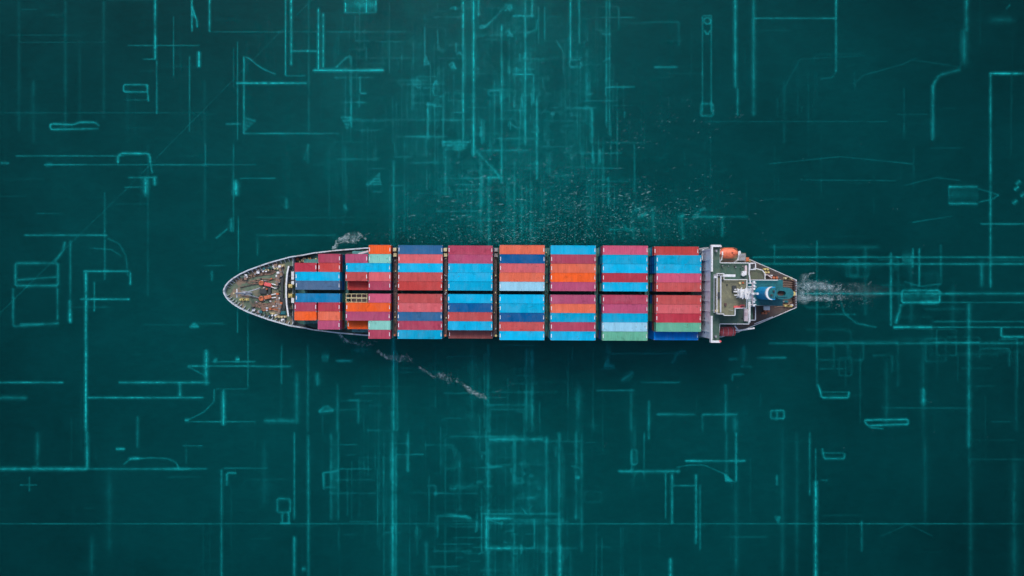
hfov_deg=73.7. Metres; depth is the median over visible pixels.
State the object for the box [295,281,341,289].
freight container
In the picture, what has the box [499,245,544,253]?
freight container
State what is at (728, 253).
lifeboat
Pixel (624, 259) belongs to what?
freight container
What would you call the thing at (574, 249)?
freight container
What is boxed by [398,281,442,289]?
freight container
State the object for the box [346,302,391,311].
freight container
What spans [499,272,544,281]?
freight container
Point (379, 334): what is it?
freight container
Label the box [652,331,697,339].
freight container
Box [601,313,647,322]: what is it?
freight container
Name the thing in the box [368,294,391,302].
freight container
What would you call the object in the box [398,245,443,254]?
freight container
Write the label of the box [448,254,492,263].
freight container
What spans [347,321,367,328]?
freight container
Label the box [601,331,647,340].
freight container
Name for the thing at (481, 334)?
freight container
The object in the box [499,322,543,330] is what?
freight container
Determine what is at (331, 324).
freight container
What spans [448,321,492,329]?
freight container
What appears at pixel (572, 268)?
freight container
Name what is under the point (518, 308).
freight container
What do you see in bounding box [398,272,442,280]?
freight container
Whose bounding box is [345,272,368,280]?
freight container
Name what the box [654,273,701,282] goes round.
freight container
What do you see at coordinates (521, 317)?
freight container
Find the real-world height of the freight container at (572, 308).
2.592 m
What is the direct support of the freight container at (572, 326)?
on the container tiers
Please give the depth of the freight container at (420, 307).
187.02 m
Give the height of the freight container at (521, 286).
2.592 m
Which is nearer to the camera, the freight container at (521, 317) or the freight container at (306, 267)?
the freight container at (521, 317)
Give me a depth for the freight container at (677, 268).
184.42 m
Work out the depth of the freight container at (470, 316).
187.02 m
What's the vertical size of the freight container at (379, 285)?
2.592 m
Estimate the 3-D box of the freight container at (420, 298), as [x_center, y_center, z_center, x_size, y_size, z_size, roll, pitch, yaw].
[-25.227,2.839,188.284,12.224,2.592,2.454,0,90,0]
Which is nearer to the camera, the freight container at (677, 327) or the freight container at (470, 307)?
the freight container at (677, 327)
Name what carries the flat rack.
on the container tiers
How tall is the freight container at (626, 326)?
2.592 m
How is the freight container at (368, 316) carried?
on the container tiers
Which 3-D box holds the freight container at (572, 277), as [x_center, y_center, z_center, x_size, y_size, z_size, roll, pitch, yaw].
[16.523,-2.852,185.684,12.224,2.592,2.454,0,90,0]
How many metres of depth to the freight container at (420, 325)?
187.03 m
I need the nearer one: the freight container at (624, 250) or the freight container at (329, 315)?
the freight container at (624, 250)
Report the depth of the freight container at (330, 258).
187.03 m
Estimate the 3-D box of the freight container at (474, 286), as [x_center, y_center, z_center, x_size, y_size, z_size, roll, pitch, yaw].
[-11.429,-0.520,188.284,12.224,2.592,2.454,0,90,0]
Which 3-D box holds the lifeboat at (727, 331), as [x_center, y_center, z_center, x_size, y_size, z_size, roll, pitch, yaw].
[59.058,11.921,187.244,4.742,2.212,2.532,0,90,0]
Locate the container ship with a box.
[223,245,796,342]
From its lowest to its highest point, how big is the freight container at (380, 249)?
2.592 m
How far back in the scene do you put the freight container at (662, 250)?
187.03 m
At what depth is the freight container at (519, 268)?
184.42 m
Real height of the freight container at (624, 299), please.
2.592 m
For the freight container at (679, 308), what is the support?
on the container tiers
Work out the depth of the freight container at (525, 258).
184.42 m
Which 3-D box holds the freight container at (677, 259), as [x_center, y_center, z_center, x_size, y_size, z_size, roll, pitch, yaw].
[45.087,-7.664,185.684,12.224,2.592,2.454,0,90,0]
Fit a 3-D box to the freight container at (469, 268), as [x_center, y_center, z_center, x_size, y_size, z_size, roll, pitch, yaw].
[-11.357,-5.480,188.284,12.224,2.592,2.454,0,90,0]
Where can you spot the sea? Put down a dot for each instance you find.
(828, 152)
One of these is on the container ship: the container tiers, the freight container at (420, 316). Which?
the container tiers
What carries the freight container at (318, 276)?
on the container tiers
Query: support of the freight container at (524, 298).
on the container tiers
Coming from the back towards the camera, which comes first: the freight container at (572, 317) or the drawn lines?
the drawn lines
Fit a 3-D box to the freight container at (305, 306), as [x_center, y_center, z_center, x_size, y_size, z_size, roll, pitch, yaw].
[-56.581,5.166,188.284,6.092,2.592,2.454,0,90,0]
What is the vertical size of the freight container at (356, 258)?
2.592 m
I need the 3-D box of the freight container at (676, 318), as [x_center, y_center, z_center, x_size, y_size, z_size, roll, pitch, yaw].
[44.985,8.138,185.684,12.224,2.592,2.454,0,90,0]
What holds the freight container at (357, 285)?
on the container tiers
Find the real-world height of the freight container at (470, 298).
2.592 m
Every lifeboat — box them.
[719,327,735,335]
[720,248,737,258]
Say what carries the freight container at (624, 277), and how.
on the container tiers
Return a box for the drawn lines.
[22,0,1017,575]
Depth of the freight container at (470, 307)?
187.02 m
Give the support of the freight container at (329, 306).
on the container tiers
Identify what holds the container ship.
on the sea
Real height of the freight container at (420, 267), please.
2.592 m
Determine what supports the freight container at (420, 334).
on the container tiers
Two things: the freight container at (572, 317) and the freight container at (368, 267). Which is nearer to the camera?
the freight container at (572, 317)
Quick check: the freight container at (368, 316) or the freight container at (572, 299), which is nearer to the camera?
the freight container at (572, 299)
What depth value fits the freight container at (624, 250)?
184.42 m
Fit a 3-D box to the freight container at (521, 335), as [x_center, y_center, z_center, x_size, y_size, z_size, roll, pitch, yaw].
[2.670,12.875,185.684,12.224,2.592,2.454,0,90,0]
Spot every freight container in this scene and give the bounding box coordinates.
[294,263,317,271]
[294,302,317,310]
[294,311,317,319]
[295,272,341,280]
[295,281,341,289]
[295,293,341,301]
[318,254,342,262]
[318,263,342,271]
[318,302,341,310]
[318,311,341,319]
[318,320,341,329]
[345,254,368,262]
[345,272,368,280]
[345,312,391,320]
[346,263,391,271]
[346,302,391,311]
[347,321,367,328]
[348,281,367,289]
[368,272,391,280]
[368,281,391,289]
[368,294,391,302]
[368,320,391,329]
[368,329,391,338]
[369,245,391,253]
[369,254,391,262]
[397,312,442,320]
[397,330,442,338]
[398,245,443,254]
[398,254,443,263]
[398,263,442,271]
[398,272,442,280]
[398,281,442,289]
[398,294,442,302]
[398,303,442,311]
[398,321,442,329]
[448,245,492,254]
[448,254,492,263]
[448,263,492,272]
[448,272,492,281]
[448,282,492,290]
[448,294,492,302]
[448,303,492,311]
[448,312,492,320]
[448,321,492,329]
[449,330,492,338]
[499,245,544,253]
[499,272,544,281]
[499,282,544,290]
[499,294,543,303]
[499,303,544,312]
[499,313,544,321]
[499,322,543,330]
[499,331,544,339]
[500,254,544,263]
[500,263,544,272]
[550,245,595,254]
[550,254,595,263]
[550,264,595,272]
[550,273,595,281]
[550,282,595,290]
[550,295,595,303]
[550,304,595,312]
[550,313,595,321]
[550,322,595,330]
[550,331,595,340]
[601,255,647,263]
[601,264,647,272]
[601,273,647,281]
[601,282,647,290]
[601,295,647,303]
[601,304,647,312]
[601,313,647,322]
[601,322,646,331]
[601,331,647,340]
[602,246,647,254]
[652,246,698,255]
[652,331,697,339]
[654,255,701,263]
[654,264,700,273]
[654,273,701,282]
[654,282,700,291]
[654,295,700,303]
[654,304,700,313]
[654,313,700,322]
[654,322,700,331]
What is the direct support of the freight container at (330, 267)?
on the container tiers
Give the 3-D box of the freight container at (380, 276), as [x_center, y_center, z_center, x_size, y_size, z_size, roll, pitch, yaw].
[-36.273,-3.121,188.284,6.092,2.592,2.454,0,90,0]
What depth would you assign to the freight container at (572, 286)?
184.43 m
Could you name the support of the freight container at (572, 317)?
on the container tiers
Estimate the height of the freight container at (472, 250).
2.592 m
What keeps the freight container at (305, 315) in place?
on the container tiers
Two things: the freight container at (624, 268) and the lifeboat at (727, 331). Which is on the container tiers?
the freight container at (624, 268)
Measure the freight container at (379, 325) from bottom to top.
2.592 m
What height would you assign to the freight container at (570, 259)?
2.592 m
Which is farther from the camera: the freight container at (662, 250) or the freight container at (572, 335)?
the freight container at (662, 250)
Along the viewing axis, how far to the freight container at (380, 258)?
187.03 m
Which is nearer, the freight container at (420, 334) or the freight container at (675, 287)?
the freight container at (675, 287)
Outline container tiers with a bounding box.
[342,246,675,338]
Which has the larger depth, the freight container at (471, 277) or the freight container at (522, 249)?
the freight container at (471, 277)
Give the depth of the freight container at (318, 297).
187.02 m
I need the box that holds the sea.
[0,0,1023,575]
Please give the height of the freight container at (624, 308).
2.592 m
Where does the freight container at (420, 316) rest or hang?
on the container tiers
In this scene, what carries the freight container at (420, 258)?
on the container tiers
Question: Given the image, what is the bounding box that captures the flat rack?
[346,293,367,301]
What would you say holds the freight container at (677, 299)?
on the container tiers
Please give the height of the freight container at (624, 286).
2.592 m

